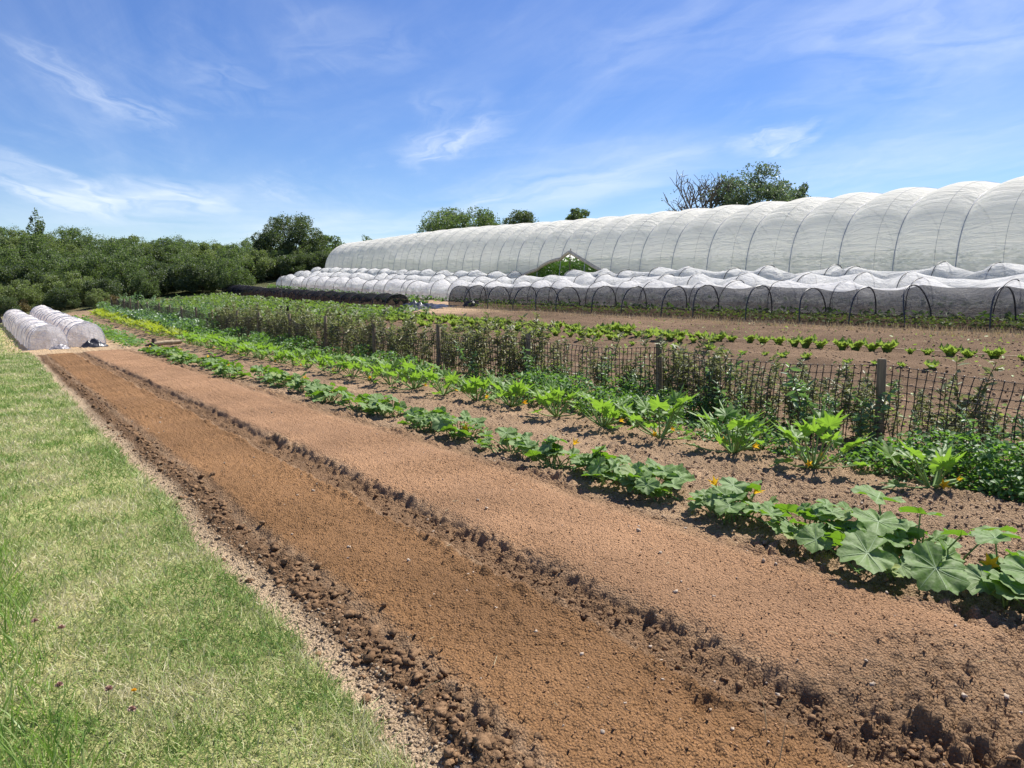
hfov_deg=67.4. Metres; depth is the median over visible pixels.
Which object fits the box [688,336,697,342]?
salad plant
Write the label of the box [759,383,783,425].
bean plant
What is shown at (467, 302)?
plastic sheet
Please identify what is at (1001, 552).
soil clods
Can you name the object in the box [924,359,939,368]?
salad plant
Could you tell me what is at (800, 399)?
bean plant
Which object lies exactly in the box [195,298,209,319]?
bean plant
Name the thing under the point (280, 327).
bean plant
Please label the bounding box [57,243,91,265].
shrub
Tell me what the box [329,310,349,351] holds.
bean plant
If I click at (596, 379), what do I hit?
bean plant
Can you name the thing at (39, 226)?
tall sapling
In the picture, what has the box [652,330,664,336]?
salad plant
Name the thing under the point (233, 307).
bean plant
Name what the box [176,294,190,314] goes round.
bean plant
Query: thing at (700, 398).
bean plant
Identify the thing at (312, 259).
shrub
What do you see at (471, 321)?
salad plant
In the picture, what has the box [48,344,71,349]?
plastic sheet
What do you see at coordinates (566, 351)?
bean plant
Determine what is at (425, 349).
bean plant
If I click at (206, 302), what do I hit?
bean plant
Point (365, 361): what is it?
courgette plant
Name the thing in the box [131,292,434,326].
crop rows
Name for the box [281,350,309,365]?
courgette plant
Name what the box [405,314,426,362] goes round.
bean plant
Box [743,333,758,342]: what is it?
lettuce
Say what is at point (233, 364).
squash plant
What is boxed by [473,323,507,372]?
bean plant
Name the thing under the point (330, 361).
courgette plant
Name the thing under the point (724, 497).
squash plant
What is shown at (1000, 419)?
bean plant
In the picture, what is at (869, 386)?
bean plant
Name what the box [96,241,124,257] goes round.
shrub
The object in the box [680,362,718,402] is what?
bean plant
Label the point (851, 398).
bean plant
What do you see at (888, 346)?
lettuce
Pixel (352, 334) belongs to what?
bean plant
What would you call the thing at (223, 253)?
shrub
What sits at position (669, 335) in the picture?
salad plant
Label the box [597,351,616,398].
bean plant
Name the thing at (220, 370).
squash plant
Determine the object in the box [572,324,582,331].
salad plant
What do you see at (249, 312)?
bean plant
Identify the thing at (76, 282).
shrub
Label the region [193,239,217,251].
shrub
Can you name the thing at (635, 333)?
salad plant
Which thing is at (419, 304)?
plastic sheet
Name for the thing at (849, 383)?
bean plant
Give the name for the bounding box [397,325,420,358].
bean plant
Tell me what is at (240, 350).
courgette plant
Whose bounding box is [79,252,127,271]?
shrub
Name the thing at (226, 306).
bean plant
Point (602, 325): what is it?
lettuce
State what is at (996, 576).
squash plant
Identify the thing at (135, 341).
strawberry plant
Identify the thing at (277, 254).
shrub
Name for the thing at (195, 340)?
courgette plant
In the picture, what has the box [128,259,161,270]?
shrub
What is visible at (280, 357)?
courgette plant
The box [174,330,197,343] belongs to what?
courgette plant
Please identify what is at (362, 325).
bean plant
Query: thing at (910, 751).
soil clods
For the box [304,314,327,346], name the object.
bean plant
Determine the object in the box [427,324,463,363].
bean plant
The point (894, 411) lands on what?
bean plant
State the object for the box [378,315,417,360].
bean plant
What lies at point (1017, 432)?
bean plant
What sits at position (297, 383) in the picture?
squash plant
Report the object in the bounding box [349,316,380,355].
bean plant
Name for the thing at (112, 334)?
strawberry plant
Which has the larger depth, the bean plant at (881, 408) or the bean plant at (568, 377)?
the bean plant at (568, 377)
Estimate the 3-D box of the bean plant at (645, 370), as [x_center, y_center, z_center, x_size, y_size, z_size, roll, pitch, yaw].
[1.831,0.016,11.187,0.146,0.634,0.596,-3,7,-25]
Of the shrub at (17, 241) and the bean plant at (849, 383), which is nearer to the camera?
the bean plant at (849, 383)
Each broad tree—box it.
[251,211,329,257]
[304,234,344,252]
[418,206,503,232]
[502,208,538,224]
[565,208,589,219]
[706,160,807,206]
[789,182,810,199]
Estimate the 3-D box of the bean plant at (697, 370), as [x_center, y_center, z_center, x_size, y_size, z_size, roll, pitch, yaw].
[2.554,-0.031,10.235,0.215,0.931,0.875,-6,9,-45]
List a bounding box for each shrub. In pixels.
[0,223,28,242]
[0,227,9,244]
[0,228,28,257]
[0,243,25,264]
[0,245,40,280]
[0,262,44,296]
[0,278,43,307]
[0,284,7,298]
[0,296,21,313]
[1,298,31,311]
[12,270,62,300]
[15,237,58,264]
[16,229,67,263]
[23,234,63,251]
[26,249,69,280]
[31,274,75,302]
[37,254,96,288]
[40,286,81,308]
[52,225,91,246]
[56,227,103,253]
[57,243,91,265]
[58,270,96,302]
[63,250,99,277]
[70,249,116,288]
[77,233,109,251]
[78,277,125,300]
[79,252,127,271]
[81,234,133,264]
[84,288,112,307]
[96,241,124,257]
[99,237,125,250]
[101,252,146,293]
[103,294,119,303]
[112,244,155,282]
[119,241,165,260]
[120,236,145,250]
[123,234,141,246]
[124,270,160,298]
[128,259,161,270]
[137,269,178,294]
[138,246,177,264]
[141,239,174,247]
[146,261,186,289]
[153,234,194,253]
[156,251,193,266]
[163,244,195,263]
[165,262,213,294]
[170,237,193,249]
[175,241,190,253]
[179,264,219,292]
[181,242,209,257]
[186,252,217,267]
[190,242,224,259]
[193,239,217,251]
[204,250,222,261]
[210,257,258,288]
[211,246,262,283]
[216,241,257,260]
[237,248,277,282]
[240,237,253,256]
[244,237,269,258]
[256,251,275,277]
[265,256,288,278]
[269,248,293,274]
[276,253,307,275]
[285,250,303,271]
[291,252,320,270]
[305,250,329,267]
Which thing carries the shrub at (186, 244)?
on the ground at (234, 403)
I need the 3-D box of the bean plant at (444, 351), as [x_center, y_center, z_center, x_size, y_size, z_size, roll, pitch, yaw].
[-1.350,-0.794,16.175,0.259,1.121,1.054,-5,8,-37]
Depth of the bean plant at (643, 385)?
10.85 m
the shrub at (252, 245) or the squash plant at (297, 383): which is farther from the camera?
the shrub at (252, 245)
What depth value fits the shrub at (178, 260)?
75.11 m
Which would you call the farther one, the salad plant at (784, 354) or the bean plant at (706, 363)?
the salad plant at (784, 354)
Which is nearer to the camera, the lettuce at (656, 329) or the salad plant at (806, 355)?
the salad plant at (806, 355)
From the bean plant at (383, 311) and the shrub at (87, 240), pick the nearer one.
the bean plant at (383, 311)
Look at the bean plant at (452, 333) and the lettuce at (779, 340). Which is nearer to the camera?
the bean plant at (452, 333)
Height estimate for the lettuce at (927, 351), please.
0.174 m
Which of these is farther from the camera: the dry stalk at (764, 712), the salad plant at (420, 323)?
the salad plant at (420, 323)
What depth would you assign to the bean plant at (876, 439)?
7.70 m
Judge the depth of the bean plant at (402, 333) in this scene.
16.97 m
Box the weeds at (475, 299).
[268,284,1019,320]
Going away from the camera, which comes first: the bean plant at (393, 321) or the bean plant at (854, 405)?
the bean plant at (854, 405)
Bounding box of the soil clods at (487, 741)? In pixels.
[54,366,552,767]
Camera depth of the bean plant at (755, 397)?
9.54 m
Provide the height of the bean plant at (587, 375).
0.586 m
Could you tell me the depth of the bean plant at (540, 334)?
13.33 m
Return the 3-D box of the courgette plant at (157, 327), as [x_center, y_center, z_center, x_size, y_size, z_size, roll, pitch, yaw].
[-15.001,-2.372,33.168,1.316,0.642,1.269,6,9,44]
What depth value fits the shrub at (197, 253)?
82.14 m
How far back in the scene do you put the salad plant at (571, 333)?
22.42 m
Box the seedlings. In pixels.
[468,301,1023,329]
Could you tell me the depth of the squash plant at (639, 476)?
6.17 m
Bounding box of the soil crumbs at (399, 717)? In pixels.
[84,407,491,767]
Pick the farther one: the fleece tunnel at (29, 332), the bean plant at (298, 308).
the fleece tunnel at (29, 332)
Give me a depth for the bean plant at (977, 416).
7.50 m
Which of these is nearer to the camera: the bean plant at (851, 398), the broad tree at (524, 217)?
the bean plant at (851, 398)
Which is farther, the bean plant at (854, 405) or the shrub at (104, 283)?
the shrub at (104, 283)
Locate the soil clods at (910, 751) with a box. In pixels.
[100,365,1023,767]
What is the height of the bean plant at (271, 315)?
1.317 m
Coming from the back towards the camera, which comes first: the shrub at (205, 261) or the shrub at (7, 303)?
the shrub at (205, 261)
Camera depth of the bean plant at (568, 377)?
11.77 m
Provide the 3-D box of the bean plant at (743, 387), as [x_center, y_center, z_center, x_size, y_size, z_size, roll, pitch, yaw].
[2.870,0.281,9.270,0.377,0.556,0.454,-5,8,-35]
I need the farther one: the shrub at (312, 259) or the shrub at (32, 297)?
the shrub at (312, 259)
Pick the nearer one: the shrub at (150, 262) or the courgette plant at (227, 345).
the courgette plant at (227, 345)
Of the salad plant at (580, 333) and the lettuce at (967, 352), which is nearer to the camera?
the lettuce at (967, 352)
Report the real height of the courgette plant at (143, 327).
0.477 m
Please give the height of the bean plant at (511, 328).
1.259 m
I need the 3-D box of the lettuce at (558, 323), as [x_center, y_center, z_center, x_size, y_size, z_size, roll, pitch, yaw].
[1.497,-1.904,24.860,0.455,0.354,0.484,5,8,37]
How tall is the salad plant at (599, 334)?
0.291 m
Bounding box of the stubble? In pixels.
[433,305,1023,337]
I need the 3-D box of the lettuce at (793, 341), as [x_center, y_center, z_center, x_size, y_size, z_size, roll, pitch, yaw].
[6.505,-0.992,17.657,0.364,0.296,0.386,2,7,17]
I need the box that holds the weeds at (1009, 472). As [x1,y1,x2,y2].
[104,306,1023,502]
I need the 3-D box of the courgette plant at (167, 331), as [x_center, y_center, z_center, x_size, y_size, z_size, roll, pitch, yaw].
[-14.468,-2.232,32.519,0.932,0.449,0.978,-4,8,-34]
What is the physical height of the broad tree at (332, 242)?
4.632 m
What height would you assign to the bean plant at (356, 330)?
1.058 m
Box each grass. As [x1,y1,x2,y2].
[0,314,23,353]
[0,352,426,767]
[0,484,132,767]
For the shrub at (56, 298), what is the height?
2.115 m
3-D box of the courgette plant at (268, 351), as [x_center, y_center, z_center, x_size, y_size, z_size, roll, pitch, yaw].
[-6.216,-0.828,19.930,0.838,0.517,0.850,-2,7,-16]
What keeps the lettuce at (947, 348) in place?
on the ground at (234, 403)
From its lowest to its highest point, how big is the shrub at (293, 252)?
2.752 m
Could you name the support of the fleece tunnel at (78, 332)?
on the ground at (234, 403)
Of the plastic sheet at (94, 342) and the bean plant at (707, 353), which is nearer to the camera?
the bean plant at (707, 353)
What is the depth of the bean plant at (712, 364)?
9.98 m
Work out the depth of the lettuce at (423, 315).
32.30 m
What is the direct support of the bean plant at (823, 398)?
on the ground at (234, 403)
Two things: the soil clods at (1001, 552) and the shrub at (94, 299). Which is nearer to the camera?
the soil clods at (1001, 552)
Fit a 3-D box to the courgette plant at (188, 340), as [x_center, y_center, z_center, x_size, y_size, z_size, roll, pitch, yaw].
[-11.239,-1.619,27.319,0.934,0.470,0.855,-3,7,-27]
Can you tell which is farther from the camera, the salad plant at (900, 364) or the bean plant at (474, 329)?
the bean plant at (474, 329)
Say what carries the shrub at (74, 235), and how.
on the ground at (234, 403)
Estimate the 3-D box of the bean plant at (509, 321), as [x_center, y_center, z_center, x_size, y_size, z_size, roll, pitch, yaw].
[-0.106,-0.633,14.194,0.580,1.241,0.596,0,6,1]
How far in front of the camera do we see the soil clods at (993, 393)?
14.87 m
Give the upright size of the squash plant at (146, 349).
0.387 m
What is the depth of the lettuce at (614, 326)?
22.33 m
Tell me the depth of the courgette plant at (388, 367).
14.27 m
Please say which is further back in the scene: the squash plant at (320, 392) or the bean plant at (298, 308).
the bean plant at (298, 308)
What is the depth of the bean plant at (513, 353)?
13.69 m
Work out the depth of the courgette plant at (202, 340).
25.03 m
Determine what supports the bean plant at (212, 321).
on the ground at (234, 403)
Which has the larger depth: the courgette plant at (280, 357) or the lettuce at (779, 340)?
the courgette plant at (280, 357)
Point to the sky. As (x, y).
(196, 120)
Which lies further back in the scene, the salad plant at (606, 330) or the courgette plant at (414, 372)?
the salad plant at (606, 330)
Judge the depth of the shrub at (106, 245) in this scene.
83.47 m
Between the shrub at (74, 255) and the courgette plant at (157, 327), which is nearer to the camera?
the courgette plant at (157, 327)
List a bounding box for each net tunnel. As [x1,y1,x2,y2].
[276,274,1023,318]
[293,270,1023,288]
[310,267,521,278]
[564,261,1023,280]
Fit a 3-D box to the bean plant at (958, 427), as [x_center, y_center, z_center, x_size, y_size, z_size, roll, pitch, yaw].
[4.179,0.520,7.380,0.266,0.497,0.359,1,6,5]
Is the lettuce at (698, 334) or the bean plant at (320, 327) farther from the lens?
the bean plant at (320, 327)
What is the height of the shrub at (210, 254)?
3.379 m
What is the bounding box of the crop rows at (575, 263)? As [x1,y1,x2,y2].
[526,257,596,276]
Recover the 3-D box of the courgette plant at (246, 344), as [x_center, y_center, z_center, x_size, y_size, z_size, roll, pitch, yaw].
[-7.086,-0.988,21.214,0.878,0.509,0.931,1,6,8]
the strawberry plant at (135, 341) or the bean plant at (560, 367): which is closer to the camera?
the bean plant at (560, 367)
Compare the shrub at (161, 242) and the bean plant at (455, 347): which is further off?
the shrub at (161, 242)
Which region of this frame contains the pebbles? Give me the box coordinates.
[116,383,1022,767]
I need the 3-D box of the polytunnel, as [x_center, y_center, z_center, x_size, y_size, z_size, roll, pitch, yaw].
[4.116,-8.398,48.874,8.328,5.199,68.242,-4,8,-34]
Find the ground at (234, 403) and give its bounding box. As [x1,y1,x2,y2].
[0,267,1023,767]
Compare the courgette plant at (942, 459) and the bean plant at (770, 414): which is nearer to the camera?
the courgette plant at (942, 459)
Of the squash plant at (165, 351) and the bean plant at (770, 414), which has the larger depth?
the squash plant at (165, 351)
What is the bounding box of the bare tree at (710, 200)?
[661,170,742,210]
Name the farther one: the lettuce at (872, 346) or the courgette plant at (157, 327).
the courgette plant at (157, 327)
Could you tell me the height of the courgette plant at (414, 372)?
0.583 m
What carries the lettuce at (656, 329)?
on the ground at (234, 403)
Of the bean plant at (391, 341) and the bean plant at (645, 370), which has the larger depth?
the bean plant at (391, 341)
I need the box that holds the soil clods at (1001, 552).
[230,369,1023,626]
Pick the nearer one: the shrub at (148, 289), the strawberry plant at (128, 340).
the strawberry plant at (128, 340)
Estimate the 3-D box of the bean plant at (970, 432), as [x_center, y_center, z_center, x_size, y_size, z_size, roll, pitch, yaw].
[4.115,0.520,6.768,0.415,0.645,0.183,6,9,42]
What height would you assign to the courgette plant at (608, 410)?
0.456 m
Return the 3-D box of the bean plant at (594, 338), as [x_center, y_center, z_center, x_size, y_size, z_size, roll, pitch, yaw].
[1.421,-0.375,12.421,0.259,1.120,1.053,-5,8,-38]
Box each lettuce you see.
[419,312,429,318]
[445,313,456,319]
[550,320,564,328]
[568,322,580,331]
[596,322,609,333]
[610,321,627,333]
[619,323,635,334]
[651,326,664,332]
[677,330,688,336]
[686,332,695,337]
[695,330,708,339]
[711,331,726,340]
[726,334,737,341]
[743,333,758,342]
[756,335,770,343]
[771,335,785,345]
[787,335,803,346]
[797,333,816,347]
[812,337,828,348]
[832,337,852,350]
[846,337,866,350]
[864,341,879,351]
[875,338,899,352]
[904,347,916,354]
[921,347,934,354]
[938,342,961,356]
[959,347,977,357]
[982,346,1006,358]
[1017,354,1023,360]
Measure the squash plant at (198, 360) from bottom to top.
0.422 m
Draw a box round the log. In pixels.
[154,339,182,345]
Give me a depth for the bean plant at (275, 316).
26.11 m
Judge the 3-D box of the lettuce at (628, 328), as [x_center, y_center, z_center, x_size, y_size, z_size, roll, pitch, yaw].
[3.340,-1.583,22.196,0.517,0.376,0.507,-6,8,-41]
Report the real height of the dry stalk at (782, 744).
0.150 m
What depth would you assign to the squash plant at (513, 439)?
7.94 m
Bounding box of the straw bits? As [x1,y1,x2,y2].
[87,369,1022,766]
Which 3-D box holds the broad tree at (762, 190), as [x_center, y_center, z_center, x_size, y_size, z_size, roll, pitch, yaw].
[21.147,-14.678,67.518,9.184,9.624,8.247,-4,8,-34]
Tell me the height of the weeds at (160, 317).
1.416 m
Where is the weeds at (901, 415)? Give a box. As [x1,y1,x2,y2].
[381,312,1023,437]
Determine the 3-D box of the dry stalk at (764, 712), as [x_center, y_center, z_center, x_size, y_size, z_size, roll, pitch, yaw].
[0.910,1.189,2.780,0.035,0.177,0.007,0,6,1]
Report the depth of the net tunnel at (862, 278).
31.14 m
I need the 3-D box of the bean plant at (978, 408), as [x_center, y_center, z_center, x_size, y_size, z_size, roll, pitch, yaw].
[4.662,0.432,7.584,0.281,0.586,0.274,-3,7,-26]
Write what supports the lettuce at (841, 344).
on the ground at (234, 403)
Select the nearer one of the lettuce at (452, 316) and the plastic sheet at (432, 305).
the lettuce at (452, 316)
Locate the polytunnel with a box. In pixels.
[325,176,1023,275]
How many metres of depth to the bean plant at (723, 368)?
9.76 m
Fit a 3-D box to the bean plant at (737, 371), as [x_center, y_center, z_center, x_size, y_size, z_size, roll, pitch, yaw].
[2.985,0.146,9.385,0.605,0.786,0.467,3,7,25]
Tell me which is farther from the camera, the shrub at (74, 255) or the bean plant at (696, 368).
the shrub at (74, 255)
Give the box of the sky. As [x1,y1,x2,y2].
[0,0,1023,248]
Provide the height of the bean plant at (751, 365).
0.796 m
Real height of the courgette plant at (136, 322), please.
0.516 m
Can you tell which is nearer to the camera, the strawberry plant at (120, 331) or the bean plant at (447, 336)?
the bean plant at (447, 336)
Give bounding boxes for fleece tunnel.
[2,309,67,349]
[29,305,105,347]
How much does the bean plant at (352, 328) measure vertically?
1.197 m
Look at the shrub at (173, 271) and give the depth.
68.08 m
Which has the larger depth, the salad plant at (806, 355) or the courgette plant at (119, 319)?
the courgette plant at (119, 319)
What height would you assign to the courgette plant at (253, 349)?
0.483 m
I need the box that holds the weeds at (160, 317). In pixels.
[96,301,210,334]
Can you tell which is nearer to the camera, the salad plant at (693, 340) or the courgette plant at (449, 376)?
the courgette plant at (449, 376)
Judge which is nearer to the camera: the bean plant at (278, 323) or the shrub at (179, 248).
the bean plant at (278, 323)
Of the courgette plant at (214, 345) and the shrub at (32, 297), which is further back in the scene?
the shrub at (32, 297)
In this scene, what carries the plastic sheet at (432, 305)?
on the ground at (234, 403)
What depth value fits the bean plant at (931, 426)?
7.41 m
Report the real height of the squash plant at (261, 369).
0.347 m
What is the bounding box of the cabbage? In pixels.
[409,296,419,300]
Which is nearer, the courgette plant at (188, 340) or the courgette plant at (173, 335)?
the courgette plant at (188, 340)
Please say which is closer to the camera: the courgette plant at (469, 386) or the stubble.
the courgette plant at (469, 386)
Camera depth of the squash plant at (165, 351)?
23.15 m
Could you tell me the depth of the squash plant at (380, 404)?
10.39 m
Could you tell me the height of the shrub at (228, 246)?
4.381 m
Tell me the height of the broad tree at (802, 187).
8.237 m
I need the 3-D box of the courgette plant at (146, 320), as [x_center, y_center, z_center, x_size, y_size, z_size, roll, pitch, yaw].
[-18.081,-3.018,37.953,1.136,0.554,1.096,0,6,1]
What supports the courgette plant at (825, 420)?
on the ground at (234, 403)
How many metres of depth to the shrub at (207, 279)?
68.52 m
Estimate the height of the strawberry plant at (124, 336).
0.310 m
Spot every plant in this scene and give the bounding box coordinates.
[92,308,107,316]
[103,330,125,336]
[104,332,122,338]
[106,311,122,319]
[108,329,129,335]
[108,332,136,339]
[113,314,128,323]
[115,335,136,341]
[117,337,141,343]
[118,338,142,344]
[119,317,130,325]
[122,338,149,346]
[124,320,138,327]
[128,319,142,328]
[138,318,155,327]
[138,321,152,330]
[138,342,156,352]
[140,321,159,332]
[145,323,164,333]
[145,323,172,336]
[147,346,164,355]
[155,346,179,356]
[160,326,174,336]
[164,328,184,337]
[167,345,195,355]
[167,353,197,364]
[168,328,189,338]
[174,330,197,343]
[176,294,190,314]
[184,332,206,344]
[187,333,204,345]
[189,350,223,366]
[190,298,208,318]
[191,331,220,348]
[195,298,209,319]
[198,298,214,323]
[200,357,228,369]
[201,306,217,330]
[204,337,224,349]
[210,307,219,327]
[210,335,230,350]
[212,360,246,372]
[212,361,250,378]
[215,336,240,352]
[216,306,237,330]
[219,303,231,322]
[221,334,254,353]
[225,307,231,329]
[229,341,254,355]
[231,301,237,327]
[235,309,252,335]
[235,340,273,356]
[242,305,254,331]
[245,342,276,359]
[246,307,254,333]
[246,364,282,381]
[253,302,270,334]
[258,344,288,360]
[260,371,299,387]
[262,305,286,332]
[264,314,283,338]
[265,349,295,363]
[266,304,305,336]
[269,319,283,337]
[274,308,305,337]
[274,315,280,337]
[277,315,291,339]
[280,306,296,340]
[281,309,311,336]
[281,310,301,337]
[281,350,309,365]
[287,372,333,391]
[288,347,323,367]
[292,311,310,341]
[293,302,336,337]
[293,311,306,340]
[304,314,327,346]
[304,382,350,402]
[305,311,315,348]
[307,354,337,370]
[317,352,350,372]
[318,322,333,349]
[322,307,340,349]
[327,321,350,352]
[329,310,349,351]
[329,355,375,376]
[335,391,383,410]
[340,303,388,347]
[342,314,370,352]
[345,355,389,380]
[348,321,365,349]
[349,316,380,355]
[352,318,384,357]
[358,394,410,416]
[359,324,368,353]
[365,312,386,353]
[365,320,395,356]
[368,355,407,384]
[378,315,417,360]
[380,358,440,389]
[386,326,403,358]
[387,317,418,367]
[395,321,428,361]
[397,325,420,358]
[397,406,449,431]
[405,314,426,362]
[416,320,426,325]
[417,328,435,365]
[417,362,465,394]
[423,321,432,326]
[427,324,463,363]
[432,410,492,440]
[434,319,461,369]
[437,324,473,371]
[440,326,472,370]
[442,331,464,365]
[447,319,458,326]
[447,323,494,373]
[453,372,509,401]
[454,340,478,381]
[458,312,491,369]
[461,323,486,375]
[466,317,478,324]
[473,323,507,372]
[474,427,539,456]
[478,341,494,374]
[480,369,537,406]
[490,316,555,377]
[492,316,518,375]
[493,332,529,376]
[504,334,524,379]
[510,323,523,331]
[513,342,556,384]
[517,312,541,372]
[519,323,548,378]
[521,346,537,390]
[523,434,586,471]
[526,375,589,416]
[549,338,587,383]
[550,328,560,336]
[552,349,576,379]
[555,364,580,385]
[563,367,585,394]
[565,330,574,336]
[567,390,632,428]
[570,444,630,485]
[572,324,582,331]
[576,329,588,336]
[577,326,624,388]
[581,365,590,402]
[587,326,600,332]
[587,355,608,392]
[591,331,603,339]
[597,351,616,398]
[601,328,613,333]
[605,333,613,339]
[612,360,638,391]
[613,382,698,439]
[614,350,642,395]
[615,458,695,501]
[623,357,646,399]
[627,363,648,392]
[628,376,655,403]
[630,329,644,336]
[637,331,707,395]
[644,356,665,397]
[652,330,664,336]
[652,343,691,391]
[655,333,715,411]
[661,328,679,340]
[669,345,726,400]
[675,336,685,342]
[675,355,709,405]
[676,348,733,409]
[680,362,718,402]
[684,400,773,453]
[686,476,778,524]
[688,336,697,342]
[692,387,722,424]
[693,383,723,420]
[701,351,745,413]
[702,351,734,403]
[703,343,715,349]
[706,334,717,341]
[709,347,722,406]
[713,380,746,431]
[717,358,776,413]
[722,358,767,411]
[732,364,782,415]
[734,385,765,419]
[747,377,765,412]
[758,498,886,550]
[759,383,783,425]
[764,401,778,435]
[767,354,848,435]
[771,402,874,468]
[776,350,789,357]
[780,362,817,444]
[780,368,811,423]
[784,374,816,424]
[786,358,820,425]
[791,378,834,445]
[794,485,1016,594]
[800,352,812,358]
[815,377,840,431]
[829,385,857,434]
[831,396,867,439]
[837,381,868,435]
[838,362,871,432]
[851,385,888,434]
[852,379,900,453]
[854,379,890,445]
[867,432,885,452]
[871,438,986,489]
[885,379,929,441]
[897,361,906,366]
[908,389,939,443]
[910,410,936,445]
[919,391,982,443]
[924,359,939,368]
[931,356,1004,443]
[937,419,970,462]
[941,413,968,446]
[953,398,998,443]
[957,405,1004,473]
[962,409,1012,452]
[964,529,1023,608]
[965,417,997,468]
[968,398,990,432]
[978,410,1006,460]
[1001,413,1023,464]
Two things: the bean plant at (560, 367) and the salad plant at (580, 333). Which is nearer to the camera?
the bean plant at (560, 367)
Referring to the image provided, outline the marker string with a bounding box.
[443,318,1016,356]
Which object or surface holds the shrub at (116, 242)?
on the ground at (234, 403)
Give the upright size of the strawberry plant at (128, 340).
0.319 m
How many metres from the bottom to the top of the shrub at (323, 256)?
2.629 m
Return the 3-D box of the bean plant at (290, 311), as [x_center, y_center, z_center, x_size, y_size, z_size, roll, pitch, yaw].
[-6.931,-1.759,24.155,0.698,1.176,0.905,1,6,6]
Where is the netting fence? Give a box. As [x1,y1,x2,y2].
[110,297,1023,467]
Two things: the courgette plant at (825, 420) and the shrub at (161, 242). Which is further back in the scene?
the shrub at (161, 242)
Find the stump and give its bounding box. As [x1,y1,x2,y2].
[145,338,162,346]
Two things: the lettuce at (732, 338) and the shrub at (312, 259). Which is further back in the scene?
the shrub at (312, 259)
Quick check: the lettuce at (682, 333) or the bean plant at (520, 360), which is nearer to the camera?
the bean plant at (520, 360)
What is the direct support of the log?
on the ground at (234, 403)
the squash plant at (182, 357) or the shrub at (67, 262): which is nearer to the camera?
the squash plant at (182, 357)
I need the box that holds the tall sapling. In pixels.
[25,208,45,251]
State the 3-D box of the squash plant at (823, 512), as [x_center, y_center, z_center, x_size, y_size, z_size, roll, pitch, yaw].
[2.009,0.920,5.036,0.832,0.276,0.815,-4,8,-34]
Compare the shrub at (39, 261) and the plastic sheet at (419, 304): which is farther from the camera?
the shrub at (39, 261)
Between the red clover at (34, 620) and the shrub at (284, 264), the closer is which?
the red clover at (34, 620)
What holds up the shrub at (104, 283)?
on the ground at (234, 403)
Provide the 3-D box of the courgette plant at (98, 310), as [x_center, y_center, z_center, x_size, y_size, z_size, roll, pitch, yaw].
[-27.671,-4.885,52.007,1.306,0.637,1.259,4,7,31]
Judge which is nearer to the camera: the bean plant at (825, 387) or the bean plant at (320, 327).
the bean plant at (825, 387)
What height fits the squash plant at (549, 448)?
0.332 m
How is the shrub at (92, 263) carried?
on the ground at (234, 403)
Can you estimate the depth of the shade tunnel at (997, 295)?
23.68 m
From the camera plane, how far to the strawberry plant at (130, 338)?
31.00 m
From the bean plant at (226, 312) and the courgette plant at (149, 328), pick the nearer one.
the bean plant at (226, 312)
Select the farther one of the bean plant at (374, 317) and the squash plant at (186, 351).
the squash plant at (186, 351)
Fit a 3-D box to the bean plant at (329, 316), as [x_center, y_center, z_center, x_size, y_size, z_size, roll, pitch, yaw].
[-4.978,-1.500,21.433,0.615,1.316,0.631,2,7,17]
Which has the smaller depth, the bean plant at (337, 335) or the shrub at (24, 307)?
the bean plant at (337, 335)
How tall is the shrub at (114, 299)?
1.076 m
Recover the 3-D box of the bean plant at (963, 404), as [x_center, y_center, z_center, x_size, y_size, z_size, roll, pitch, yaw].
[4.492,0.206,7.786,0.534,0.999,0.722,-2,7,-21]
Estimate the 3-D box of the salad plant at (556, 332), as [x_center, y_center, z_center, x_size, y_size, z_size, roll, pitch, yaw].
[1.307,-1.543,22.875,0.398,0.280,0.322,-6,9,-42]
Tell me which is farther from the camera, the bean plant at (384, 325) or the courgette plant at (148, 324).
the courgette plant at (148, 324)
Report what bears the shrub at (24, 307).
on the ground at (234, 403)
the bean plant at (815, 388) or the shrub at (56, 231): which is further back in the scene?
the shrub at (56, 231)
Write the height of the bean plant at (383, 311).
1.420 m
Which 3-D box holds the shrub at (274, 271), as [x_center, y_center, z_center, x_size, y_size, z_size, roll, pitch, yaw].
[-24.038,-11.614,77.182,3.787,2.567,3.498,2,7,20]
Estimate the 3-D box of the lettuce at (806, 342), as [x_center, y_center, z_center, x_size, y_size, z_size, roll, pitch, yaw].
[6.652,-0.975,17.331,0.437,0.355,0.462,6,9,43]
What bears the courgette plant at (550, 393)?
on the ground at (234, 403)
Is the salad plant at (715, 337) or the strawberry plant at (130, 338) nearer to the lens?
the salad plant at (715, 337)
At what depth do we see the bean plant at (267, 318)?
25.17 m
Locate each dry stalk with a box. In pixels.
[760,690,766,733]
[779,725,784,761]
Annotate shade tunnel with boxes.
[221,284,408,308]
[448,284,1023,330]
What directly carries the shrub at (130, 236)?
on the ground at (234, 403)
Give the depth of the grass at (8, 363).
3.82 m
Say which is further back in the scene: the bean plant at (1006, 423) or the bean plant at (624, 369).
the bean plant at (624, 369)
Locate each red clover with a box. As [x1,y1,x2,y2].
[31,618,37,650]
[54,681,63,712]
[57,624,64,651]
[104,685,112,713]
[128,706,136,734]
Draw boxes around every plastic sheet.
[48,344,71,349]
[79,338,108,347]
[403,300,430,309]
[423,303,453,308]
[463,299,481,306]
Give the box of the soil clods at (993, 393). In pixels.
[378,311,1023,441]
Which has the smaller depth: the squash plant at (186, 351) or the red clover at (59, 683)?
the red clover at (59, 683)
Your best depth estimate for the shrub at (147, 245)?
78.54 m
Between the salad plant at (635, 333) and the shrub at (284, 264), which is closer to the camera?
the salad plant at (635, 333)
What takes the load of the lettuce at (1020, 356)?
on the ground at (234, 403)
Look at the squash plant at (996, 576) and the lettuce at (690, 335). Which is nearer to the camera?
the squash plant at (996, 576)

